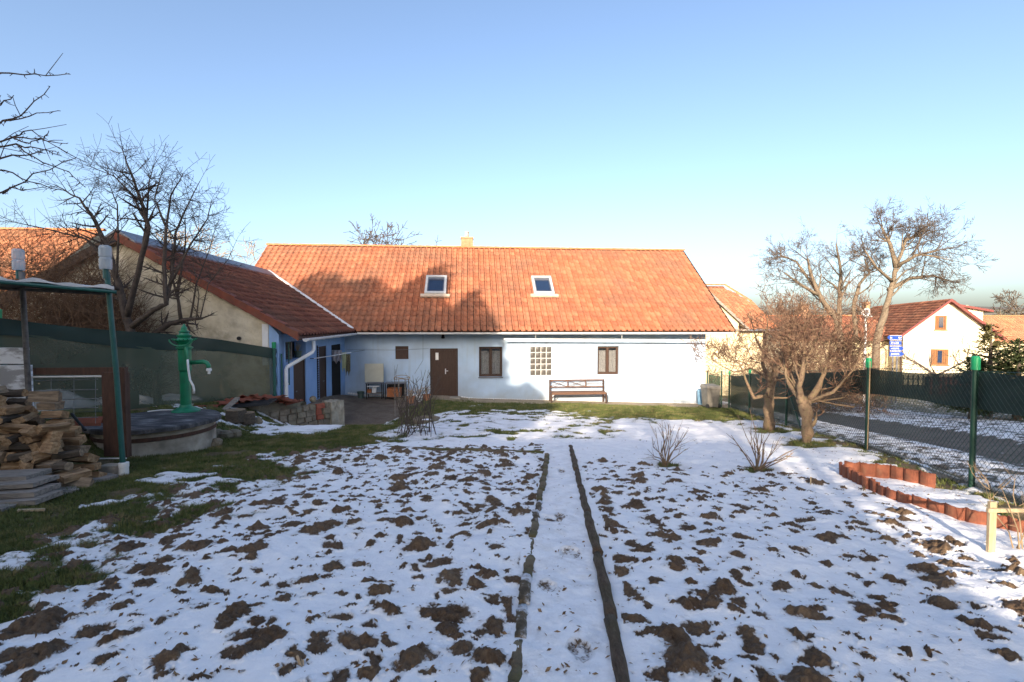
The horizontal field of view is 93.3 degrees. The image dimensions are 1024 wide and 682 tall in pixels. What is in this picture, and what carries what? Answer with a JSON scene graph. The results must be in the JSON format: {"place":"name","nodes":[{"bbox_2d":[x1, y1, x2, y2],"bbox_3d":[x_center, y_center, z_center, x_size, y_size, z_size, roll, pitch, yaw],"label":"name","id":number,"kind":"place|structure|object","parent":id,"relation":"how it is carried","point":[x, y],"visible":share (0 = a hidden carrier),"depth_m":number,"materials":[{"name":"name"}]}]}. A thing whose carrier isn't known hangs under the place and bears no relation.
{"place":"outdoors","nodes":[
{"label":"outdoors","id":0,"kind":"place"},
{"bbox_2d":[309,395,421,424],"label":"courtyard","id":1,"kind":"structure","parent":0,"point":[370,410],"depth_m":16.91,"materials":[{"name":"grey concrete"}]},
{"bbox_2d":[365,382,383,398],"bbox_3d":[-5.474,1.980,19.323,0.659,0.660,0.390,0,2,-5],"label":"side table","id":2,"kind":"object","parent":1,"relation":"on","point":[368,386],"visible":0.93,"depth_m":19.16,"materials":[{"name":"black metal"}]},
{"bbox_2d":[365,364,383,381],"bbox_3d":[-5.536,1.278,19.423,0.738,0.736,0.050,0,2,-5],"label":"leaning board","id":3,"kind":"object","parent":2,"relation":"on","point":[374,372],"visible":1,"depth_m":19.42,"materials":[{"name":"white wood"}]},
{"bbox_2d":[0,400,1023,681],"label":"garden ground","id":4,"kind":"structure","parent":0,"point":[716,488],"depth_m":3.45,"materials":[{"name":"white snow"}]},
{"bbox_2d":[0,490,62,505],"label":"grey plank","id":5,"kind":"object","parent":4,"relation":"on","point":[36,500],"visible":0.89,"depth_m":4.98,"materials":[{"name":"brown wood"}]},
{"bbox_2d":[0,483,60,498],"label":"grey plank","id":6,"kind":"object","parent":5,"relation":"on","point":[27,492],"visible":0.89,"depth_m":5.08,"materials":[{"name":"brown wood"}]},
{"bbox_2d":[0,474,59,489],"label":"grey plank","id":7,"kind":"object","parent":6,"relation":"on","point":[35,481],"visible":0.88,"depth_m":5.18,"materials":[{"name":"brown wood"}]},
{"bbox_2d":[0,468,51,481],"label":"grey plank","id":8,"kind":"object","parent":7,"relation":"on","point":[16,475],"visible":1,"depth_m":5.38,"materials":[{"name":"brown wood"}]},
{"bbox_2d":[59,477,93,487],"bbox_3d":[-5.104,1.678,5.662,0.295,0.151,0.111,8,-31,-18],"label":"firewood log","id":9,"kind":"object","parent":4,"relation":"on","point":[83,481],"visible":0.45,"depth_m":5.65,"materials":[{"name":"brown wood"}]},
{"bbox_2d":[57,468,91,483],"bbox_3d":[-5.123,1.573,5.665,0.135,0.076,0.296,18,6,12],"label":"firewood log","id":10,"kind":"object","parent":9,"relation":"on","point":[69,476],"visible":1,"depth_m":5.62,"materials":[{"name":"brown wood"}]},
{"bbox_2d":[31,367,131,459],"bbox_3d":[-6.149,0.972,6.892,1.980,1.245,0.349,1,2,19],"label":"board rack","id":11,"kind":"object","parent":4,"relation":"on","point":[110,437],"visible":0.76,"depth_m":6.60,"materials":[{"name":"red paint"}]},
{"bbox_2d":[0,115,230,331],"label":"fruit tree","id":12,"kind":"object","parent":4,"relation":"on","point":[126,308],"visible":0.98,"depth_m":10.29,"materials":[{"name":"brown plant"}]},
{"bbox_2d":[0,309,276,413],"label":"net fence","id":13,"kind":"object","parent":4,"relation":"on","point":[149,361],"visible":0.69,"depth_m":10.05,"materials":[{"name":"green fabric"}]},
{"bbox_2d":[82,409,221,456],"bbox_3d":[-6.100,1.598,8.300,1.924,0.600,1.920,0,2,0],"label":"well","id":14,"kind":"object","parent":4,"relation":"on","point":[160,432],"visible":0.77,"depth_m":7.84,"materials":[{"name":"concrete"}]},
{"bbox_2d":[169,324,211,412],"bbox_3d":[-5.887,0.495,8.807,0.723,1.610,0.460,1,2,30],"label":"hand pump","id":15,"kind":"object","parent":14,"relation":"on","point":[184,340],"visible":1,"depth_m":8.79,"materials":[{"name":"green metal"}]},
{"bbox_2d":[152,183,258,338],"bbox_3d":[-7.026,-1.091,10.907,2.304,5.071,1.301,0,2,0],"label":"fruit tree","id":16,"kind":"object","parent":4,"relation":"on","point":[166,324],"visible":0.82,"depth_m":10.88,"materials":[{"name":"brown plant"}]},
{"bbox_2d":[225,408,246,422],"bbox_3d":[-6.085,1.643,10.668,0.402,0.269,0.410,0,2,0],"label":"chopping block","id":17,"kind":"object","parent":4,"relation":"on","point":[234,415],"depth_m":10.50,"materials":[{"name":"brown wood"}]},
{"bbox_2d":[244,401,306,412],"bbox_3d":[-6.269,1.735,12.543,0.287,0.613,2.759,1,2,23],"label":"rubble bed","id":18,"kind":"object","parent":4,"relation":"on","point":[274,406],"visible":0.28,"depth_m":12.53,"materials":[{"name":"stone"}]},
{"bbox_2d":[262,399,344,425],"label":"stone wall","id":19,"kind":"structure","parent":4,"relation":"on","point":[328,412],"depth_m":13.54,"materials":[{"name":"grey stone"}]},
{"bbox_2d":[390,365,443,437],"bbox_3d":[-1.910,1.203,10.036,1.265,1.513,1.557,0,2,0],"label":"rose bush","id":20,"kind":"object","parent":4,"relation":"on","point":[416,413],"visible":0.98,"depth_m":9.92,"materials":[{"name":"brown plant"}]},
{"bbox_2d":[0,397,1022,622],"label":"grass","id":21,"kind":"structure","parent":4,"relation":"on","point":[277,444],"depth_m":6.69,"materials":[{"name":"green plant"}]},
{"bbox_2d":[93,473,117,482],"bbox_3d":[-5.240,1.707,5.936,0.412,0.087,0.584,1,2,21],"label":"flat board","id":22,"kind":"object","parent":21,"relation":"on","point":[108,476],"visible":0.41,"depth_m":6.01,"materials":[{"name":"grey wood"}]},
{"bbox_2d":[88,471,106,477],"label":"firewood log","id":23,"kind":"object","parent":22,"relation":"on","point":[97,474],"visible":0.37,"depth_m":6.00,"materials":[{"name":"brown wood"}]},
{"bbox_2d":[73,462,100,470],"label":"firewood log","id":24,"kind":"object","parent":23,"relation":"on","point":[93,466],"visible":0.68,"depth_m":6.02,"materials":[{"name":"brown wood"}]},
{"bbox_2d":[65,453,99,462],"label":"firewood log","id":25,"kind":"object","parent":24,"relation":"on","point":[88,458],"visible":0.74,"depth_m":6.04,"materials":[{"name":"brown wood"}]},
{"bbox_2d":[63,445,90,452],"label":"firewood log","id":26,"kind":"object","parent":25,"relation":"on","point":[85,448],"visible":0.5,"depth_m":6.08,"materials":[{"name":"brown wood"}]},
{"bbox_2d":[61,434,86,445],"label":"firewood log","id":27,"kind":"object","parent":26,"relation":"on","point":[78,440],"visible":0.79,"depth_m":6.12,"materials":[{"name":"brown wood"}]},
{"bbox_2d":[62,426,81,435],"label":"firewood log","id":28,"kind":"object","parent":27,"relation":"on","point":[74,430],"visible":0.5,"depth_m":6.14,"materials":[{"name":"brown wood"}]},
{"bbox_2d":[46,419,74,425],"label":"firewood log","id":29,"kind":"object","parent":28,"relation":"on","point":[52,421],"visible":0.53,"depth_m":6.17,"materials":[{"name":"brown wood"}]},
{"bbox_2d":[40,411,68,417],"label":"firewood log","id":30,"kind":"object","parent":29,"relation":"on","point":[54,414],"visible":1,"depth_m":6.17,"materials":[{"name":"brown wood"}]},
{"bbox_2d":[36,401,64,409],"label":"firewood log","id":31,"kind":"object","parent":30,"relation":"on","point":[57,405],"visible":0.92,"depth_m":6.20,"materials":[{"name":"brown wood"}]},
{"bbox_2d":[27,391,61,401],"bbox_3d":[-6.061,0.727,6.285,0.337,0.149,0.090,0,-12,-11],"label":"firewood log","id":32,"kind":"object","parent":31,"relation":"on","point":[48,396],"visible":1,"depth_m":6.25,"materials":[{"name":"brown wood"}]},
{"bbox_2d":[508,639,522,681],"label":"edging block","id":33,"kind":"structure","parent":4,"relation":"on","point":[515,674],"depth_m":2.33,"materials":[{"name":"grey concrete"}]},
{"bbox_2d":[515,604,528,638],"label":"edging block","id":34,"kind":"structure","parent":4,"relation":"on","point":[522,613],"depth_m":2.70,"materials":[{"name":"grey concrete"}]},
{"bbox_2d":[518,573,531,604],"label":"edging block","id":35,"kind":"structure","parent":4,"relation":"on","point":[524,589],"depth_m":3.05,"materials":[{"name":"grey concrete"}]},
{"bbox_2d":[584,511,602,555],"bbox_3d":[0.686,1.639,4.153,0.087,0.143,0.931,0,2,4],"label":"edging log","id":36,"kind":"object","parent":4,"relation":"on","point":[593,536],"visible":0.91,"depth_m":4.03,"materials":[{"name":"brown wood"}]},
{"bbox_2d":[593,551,617,617],"bbox_3d":[0.610,1.605,3.217,0.081,0.136,0.931,0,2,5],"label":"edging log","id":37,"kind":"object","parent":4,"relation":"on","point":[604,584],"visible":0.95,"depth_m":3.12,"materials":[{"name":"brown wood"}]},
{"bbox_2d":[603,614,629,681],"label":"edging log","id":38,"kind":"object","parent":4,"relation":"on","point":[619,664],"visible":0.97,"depth_m":2.41,"materials":[{"name":"grey wood"}]},
{"bbox_2d":[640,417,690,465],"bbox_3d":[2.205,1.449,6.897,0.777,0.734,0.428,0,2,0],"label":"currant bush","id":39,"kind":"object","parent":4,"relation":"on","point":[665,462],"visible":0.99,"depth_m":6.88,"materials":[{"name":"brown plant"}]},
{"bbox_2d":[700,384,720,407],"bbox_3d":[8.069,2.241,19.689,0.600,0.957,0.715,0,2,-5],"label":"wheeled bin","id":40,"kind":"object","parent":4,"relation":"on","point":[710,394],"visible":0.95,"depth_m":19.43,"materials":[{"name":"grey plastic"}]},
{"bbox_2d":[680,275,825,430],"bbox_3d":[5.598,0.294,11.382,3.080,3.624,2.303,1,2,28],"label":"apple tree","id":41,"kind":"object","parent":4,"relation":"on","point":[772,378],"visible":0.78,"depth_m":11.03,"materials":[{"name":"brown plant"}]},
{"bbox_2d":[726,408,796,470],"bbox_3d":[3.416,1.367,6.543,1.065,0.866,0.402,0,2,0],"label":"currant bush","id":42,"kind":"object","parent":4,"relation":"on","point":[761,466],"visible":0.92,"depth_m":6.56,"materials":[{"name":"brown plant"}]},
{"bbox_2d":[751,272,899,442],"bbox_3d":[5.915,0.279,8.932,2.602,3.349,1.788,0,2,0],"label":"apple tree","id":43,"kind":"object","parent":4,"relation":"on","point":[806,412],"visible":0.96,"depth_m":8.84,"materials":[{"name":"brown plant"}]},
{"bbox_2d":[0,0,1023,309],"label":"sky","id":44,"kind":"structure","parent":0,"point":[707,129],"materials":[{"name":"blue"}]},
{"bbox_2d":[519,445,615,681],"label":"path","id":45,"kind":"structure","parent":0,"point":[578,595],"depth_m":3.04,"materials":[{"name":"white snow"}]},
{"bbox_2d":[423,395,730,407],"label":"pavement","id":46,"kind":"structure","parent":0,"point":[448,398],"depth_m":20.16,"materials":[{"name":"concrete"}]},
{"bbox_2d":[549,379,606,402],"bbox_3d":[2.739,2.099,20.126,2.345,0.950,0.510,0,2,-5],"label":"garden bench","id":47,"kind":"object","parent":46,"relation":"on","point":[602,392],"visible":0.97,"depth_m":20.22,"materials":[{"name":"brown wood"}]},
{"bbox_2d":[720,309,1023,398],"bbox_3d":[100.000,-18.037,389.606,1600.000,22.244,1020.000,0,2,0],"label":"terrain","id":48,"kind":"structure","parent":0,"point":[986,313],"depth_m":234.19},
{"bbox_2d":[0,348,33,405],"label":"panel","id":49,"kind":"object","parent":48,"relation":"on","point":[12,377],"visible":0.25,"depth_m":7.61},
{"bbox_2d":[0,53,93,194],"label":"overhanging tree","id":50,"kind":"object","parent":48,"relation":"on","point":[15,137],"visible":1,"depth_m":4.14,"materials":[{"name":"brown plant"}]},
{"bbox_2d":[0,227,106,291],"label":"barn","id":51,"kind":"structure","parent":48,"relation":"on","point":[3,232],"depth_m":23.81,"materials":[{"name":"brown tile"}]},
{"bbox_2d":[0,271,128,474],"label":"wood shelter","id":52,"kind":"object","parent":48,"relation":"on","point":[22,285],"visible":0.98,"depth_m":6.34,"materials":[{"name":"teal paint"}]},
{"bbox_2d":[11,248,25,278],"bbox_3d":[-7.108,-1.112,6.965,0.140,0.430,0.140,0,2,0],"label":"plastic bottle","id":53,"kind":"object","parent":52,"relation":"on","point":[18,258],"visible":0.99,"depth_m":6.92,"materials":[{"name":"grey plastic"}]},
{"bbox_2d":[98,245,112,278],"bbox_3d":[-5.293,-1.029,6.298,0.140,0.430,0.140,0,2,0],"label":"plastic bottle","id":54,"kind":"object","parent":52,"relation":"on","point":[105,259],"visible":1,"depth_m":6.25,"materials":[{"name":"grey plastic"}]},
{"bbox_2d":[0,208,133,327],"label":"bare shrub","id":55,"kind":"object","parent":48,"relation":"on","point":[12,275],"visible":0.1,"depth_m":11.24,"materials":[{"name":"brown plant"}]},
{"bbox_2d":[0,201,158,331],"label":"bare shrub","id":56,"kind":"object","parent":48,"relation":"on","point":[71,313],"visible":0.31,"depth_m":10.71,"materials":[{"name":"brown plant"}]},
{"bbox_2d":[0,229,191,333],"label":"bare shrub","id":57,"kind":"object","parent":48,"relation":"on","point":[138,308],"visible":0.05,"depth_m":11.78,"materials":[{"name":"brown plant"}]},
{"bbox_2d":[0,229,357,403],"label":"house wing","id":58,"kind":"structure","parent":48,"relation":"on","point":[257,306],"depth_m":13.21,"materials":[{"name":"beige paint"}]},
{"bbox_2d":[293,359,304,400],"bbox_3d":[-6.398,1.533,14.493,0.100,1.934,1.058,0,2,-5],"label":"door","id":59,"kind":"structure","parent":58,"relation":"in","point":[299,368],"depth_m":14.58,"materials":[{"name":"brown paint"}]},
{"bbox_2d":[319,346,326,397],"bbox_3d":[-6.576,1.301,16.748,0.100,2.238,0.835,0,2,-5],"label":"door","id":60,"kind":"structure","parent":58,"relation":"in","point":[322,349],"depth_m":16.79,"materials":[{"name":"brown paint"}]},
{"bbox_2d":[331,344,340,394],"bbox_3d":[-6.714,1.252,18.430,0.018,2.236,1.249,0,2,-5],"label":"open doorway","id":61,"kind":"structure","parent":58,"relation":"in","point":[336,379],"depth_m":18.48,"materials":[{"name":"black"}]},
{"bbox_2d":[155,223,265,264],"bbox_3d":[-19.859,-2.260,29.607,8.460,9.930,6.257,0,2,0],"label":"bare tree","id":62,"kind":"object","parent":48,"relation":"on","point":[251,251],"visible":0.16,"depth_m":29.93,"materials":[{"name":"brown plant"}]},
{"bbox_2d":[361,221,422,244],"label":"bare tree","id":63,"kind":"object","parent":48,"relation":"on","point":[393,234],"visible":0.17,"depth_m":34.03,"materials":[{"name":"grey plant"}]},
{"bbox_2d":[343,214,441,244],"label":"bare tree","id":64,"kind":"object","parent":48,"relation":"on","point":[365,238],"visible":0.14,"depth_m":32.79,"materials":[{"name":"grey plant"}]},
{"bbox_2d":[255,231,735,403],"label":"house","id":65,"kind":"structure","parent":48,"relation":"on","point":[466,319],"depth_m":20.82,"materials":[{"name":"orange ceramic"}]},
{"bbox_2d":[420,275,449,296],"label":"roof window","id":66,"kind":"structure","parent":65,"relation":"in","point":[435,285],"depth_m":21.34,"materials":[{"name":"grey metal"}]},
{"bbox_2d":[432,350,455,395],"bbox_3d":[-2.823,1.351,20.114,0.999,1.945,0.112,0,2,-5],"label":"door","id":67,"kind":"structure","parent":65,"relation":"in","point":[443,361],"depth_m":20.12,"materials":[{"name":"brown paint"}]},
{"bbox_2d":[478,347,502,377],"bbox_3d":[-0.900,0.889,20.321,1.035,1.304,0.308,0,2,-5],"label":"window","id":68,"kind":"structure","parent":65,"relation":"in","point":[490,362],"depth_m":20.42,"materials":[{"name":"brown paint"}]},
{"bbox_2d":[529,347,552,376],"bbox_3d":[1.221,0.864,20.437,0.980,1.280,0.160,0,2,-5],"label":"glass block window","id":69,"kind":"structure","parent":65,"relation":"in","point":[540,357],"depth_m":20.45,"materials":[{"name":"grey glass"}]},
{"bbox_2d":[531,276,558,296],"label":"roof window","id":70,"kind":"structure","parent":65,"relation":"in","point":[542,285],"depth_m":21.76,"materials":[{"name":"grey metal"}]},
{"bbox_2d":[597,346,619,375],"bbox_3d":[4.097,0.847,20.757,1.003,1.258,0.308,0,2,-5],"label":"window","id":71,"kind":"structure","parent":65,"relation":"in","point":[607,360],"depth_m":20.85,"materials":[{"name":"brown paint"}]},
{"bbox_2d":[705,284,777,394],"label":"house","id":72,"kind":"structure","parent":48,"relation":"on","point":[732,304],"depth_m":32.98,"materials":[{"name":"white paint"}]},
{"bbox_2d":[720,313,871,410],"bbox_3d":[12.059,1.161,21.104,6.764,5.799,5.067,0,2,0],"label":"bare shrub","id":73,"kind":"object","parent":48,"relation":"on","point":[754,366],"visible":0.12,"depth_m":20.91,"materials":[{"name":"brown plant"}]},
{"bbox_2d":[749,216,890,358],"bbox_3d":[20.986,-2.562,33.398,9.371,12.120,6.008,0,2,-11],"label":"walnut tree","id":74,"kind":"object","parent":48,"relation":"on","point":[811,280],"visible":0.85,"depth_m":32.97,"materials":[{"name":"brown plant"}]},
{"bbox_2d":[766,303,890,371],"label":"house","id":75,"kind":"structure","parent":48,"relation":"on","point":[846,318],"depth_m":50.18,"materials":[{"name":"brown"}]},
{"bbox_2d":[776,314,911,413],"bbox_3d":[13.483,1.339,20.050,6.013,5.307,5.225,0,2,0],"label":"bare shrub","id":76,"kind":"object","parent":48,"relation":"on","point":[843,367],"visible":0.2,"depth_m":19.52,"materials":[{"name":"brown plant"}]},
{"bbox_2d":[722,356,1023,503],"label":"chain link fence","id":77,"kind":"object","parent":48,"relation":"on","point":[975,389],"visible":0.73,"depth_m":6.74,"materials":[{"name":"green metal"}]},
{"bbox_2d":[736,409,1023,504],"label":"kerb","id":78,"kind":"structure","parent":48,"relation":"on","point":[941,475],"depth_m":6.16,"materials":[{"name":"concrete"}]},
{"bbox_2d":[840,195,999,367],"bbox_3d":[25.451,-2.863,30.392,9.504,12.601,5.771,0,2,0],"label":"walnut tree","id":79,"kind":"object","parent":48,"relation":"on","point":[920,230],"visible":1,"depth_m":30.48,"materials":[{"name":"brown plant"}]},
{"bbox_2d":[919,470,935,487],"bbox_3d":[4.951,1.689,5.785,0.061,0.258,0.176,0,2,-13],"label":"border tile","id":80,"kind":"object","parent":48,"relation":"on","point":[927,479],"visible":0.63,"depth_m":5.74,"materials":[{"name":"ceramic"}]},
{"bbox_2d":[883,334,982,372],"bbox_3d":[26.355,1.468,30.364,6.161,3.788,2.424,0,2,0],"label":"fruit tree","id":81,"kind":"object","parent":48,"relation":"on","point":[919,364],"visible":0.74,"depth_m":30.11,"materials":[{"name":"brown plant"}]},
{"bbox_2d":[862,299,1005,372],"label":"house","id":82,"kind":"structure","parent":48,"relation":"on","point":[937,324],"depth_m":44.45,"materials":[{"name":"white paint"}]},
{"bbox_2d":[930,349,949,365],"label":"window","id":83,"kind":"structure","parent":82,"relation":"in","point":[941,357],"depth_m":44.20,"materials":[{"name":"brown wood"}]},
{"bbox_2d":[944,502,964,520],"bbox_3d":[4.188,1.661,4.578,0.068,0.215,0.168,-1,2,-28],"label":"border tile","id":84,"kind":"object","parent":48,"relation":"on","point":[957,513],"visible":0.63,"depth_m":4.54,"materials":[{"name":"ceramic"}]},
{"bbox_2d":[965,507,986,524],"bbox_3d":[4.264,1.656,4.445,0.063,0.214,0.168,-1,2,-32],"label":"border tile","id":85,"kind":"object","parent":48,"relation":"on","point":[976,517],"visible":0.56,"depth_m":4.43,"materials":[{"name":"ceramic"}]},
{"bbox_2d":[978,461,1023,549],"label":"bramble","id":86,"kind":"object","parent":48,"relation":"on","point":[1020,541],"visible":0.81,"depth_m":3.79,"materials":[{"name":"brown plant"}]},
{"bbox_2d":[983,315,1023,374],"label":"house","id":87,"kind":"structure","parent":48,"relation":"on","point":[1012,326],"depth_m":62.71,"materials":[{"name":"orange tile"}]},
{"bbox_2d":[986,501,1023,551],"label":"stake rail","id":88,"kind":"object","parent":48,"relation":"on","point":[992,510],"visible":0.69,"depth_m":3.71,"materials":[{"name":"yellow wood"}]},
{"bbox_2d":[991,288,1023,314],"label":"bare tree","id":89,"kind":"object","parent":48,"relation":"on","point":[1001,299],"visible":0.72,"depth_m":89.78,"materials":[{"name":"brown plant"}]},
{"bbox_2d":[722,399,1023,496],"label":"road","id":90,"kind":"structure","parent":0,"point":[961,441],"depth_m":10.28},
{"bbox_2d":[887,335,903,402],"bbox_3d":[19.069,1.416,24.108,0.863,3.402,0.103,0,2,0],"label":"direction sign","id":91,"kind":"object","parent":90,"relation":"on","point":[896,350],"visible":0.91,"depth_m":24.03,"materials":[{"name":"blue metal"}]},
{"bbox_2d":[930,354,1008,418],"bbox_3d":[14.858,1.471,15.620,2.138,2.117,2.025,0,2,0],"label":"conifer","id":92,"kind":"object","parent":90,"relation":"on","point":[983,365],"visible":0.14,"depth_m":15.52,"materials":[{"name":"green plant"}]},
{"bbox_2d":[955,322,1023,416],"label":"conifer","id":93,"kind":"object","parent":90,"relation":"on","point":[989,333],"visible":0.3,"depth_m":16.98,"materials":[{"name":"green plant"}]},
{"bbox_2d":[986,338,1023,419],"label":"conifer","id":94,"kind":"object","parent":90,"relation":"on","point":[1016,358],"visible":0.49,"depth_m":15.50,"materials":[{"name":"green plant"}]},
{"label":"firewood log","id":95,"kind":"object","parent":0,"visible":0},
{"bbox_2d":[33,459,61,470],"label":"firewood log","id":96,"kind":"object","parent":95,"relation":"on","point":[46,464],"visible":0.58,"depth_m":5.67,"materials":[{"name":"brown wood"}]},
{"bbox_2d":[51,448,83,459],"bbox_3d":[-5.358,1.374,5.831,0.277,0.105,0.112,-8,36,-19],"label":"firewood log","id":97,"kind":"object","parent":96,"relation":"on","point":[69,454],"visible":0.88,"depth_m":5.80,"materials":[{"name":"brown wood"}]},
{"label":"firewood log","id":98,"kind":"object","parent":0,"visible":0},
{"bbox_2d":[19,460,33,468],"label":"firewood log","id":99,"kind":"object","parent":98,"relation":"on","point":[27,465],"visible":0.47,"depth_m":5.63,"materials":[{"name":"brown wood"}]},
{"bbox_2d":[6,451,31,461],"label":"firewood log","id":100,"kind":"object","parent":99,"relation":"on","point":[14,457],"visible":0.61,"depth_m":5.70,"materials":[{"name":"brown wood"}]},
{"bbox_2d":[8,441,40,450],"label":"firewood log","id":101,"kind":"object","parent":100,"relation":"on","point":[17,446],"visible":0.58,"depth_m":5.76,"materials":[{"name":"brown wood"}]},
{"bbox_2d":[18,434,36,443],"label":"firewood log","id":102,"kind":"object","parent":101,"relation":"on","point":[21,439],"visible":0.21,"depth_m":5.77,"materials":[{"name":"brown wood"}]},
{"bbox_2d":[0,423,26,433],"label":"firewood log","id":103,"kind":"object","parent":102,"relation":"on","point":[10,427],"visible":0.7,"depth_m":5.78,"materials":[{"name":"brown wood"}]},
{"bbox_2d":[0,414,20,424],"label":"firewood log","id":104,"kind":"object","parent":103,"relation":"on","point":[6,419],"visible":0.84,"depth_m":5.84,"materials":[{"name":"brown wood"}]},
{"bbox_2d":[0,404,25,414],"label":"firewood log","id":105,"kind":"object","parent":104,"relation":"on","point":[11,409],"visible":1,"depth_m":5.87,"materials":[{"name":"brown wood"}]},
{"bbox_2d":[19,452,32,462],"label":"firewood log","id":106,"kind":"object","parent":99,"relation":"on","point":[28,457],"visible":0.47,"depth_m":5.62,"materials":[{"name":"brown wood"}]},
{"bbox_2d":[28,438,64,451],"bbox_3d":[-5.633,1.277,5.874,0.103,0.180,0.324,-23,6,-1],"label":"firewood log","id":107,"kind":"object","parent":106,"relation":"on","point":[35,446],"visible":0.32,"depth_m":5.71,"materials":[{"name":"brown wood"}]},
{"bbox_2d":[41,431,63,441],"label":"firewood log","id":108,"kind":"object","parent":107,"relation":"on","point":[52,436],"visible":0.63,"depth_m":5.73,"materials":[{"name":"brown wood"}]},
{"bbox_2d":[36,422,71,434],"bbox_3d":[-5.553,1.049,5.855,0.091,0.133,0.316,37,5,12],"label":"firewood log","id":109,"kind":"object","parent":108,"relation":"on","point":[42,429],"visible":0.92,"depth_m":5.81,"materials":[{"name":"brown wood"}]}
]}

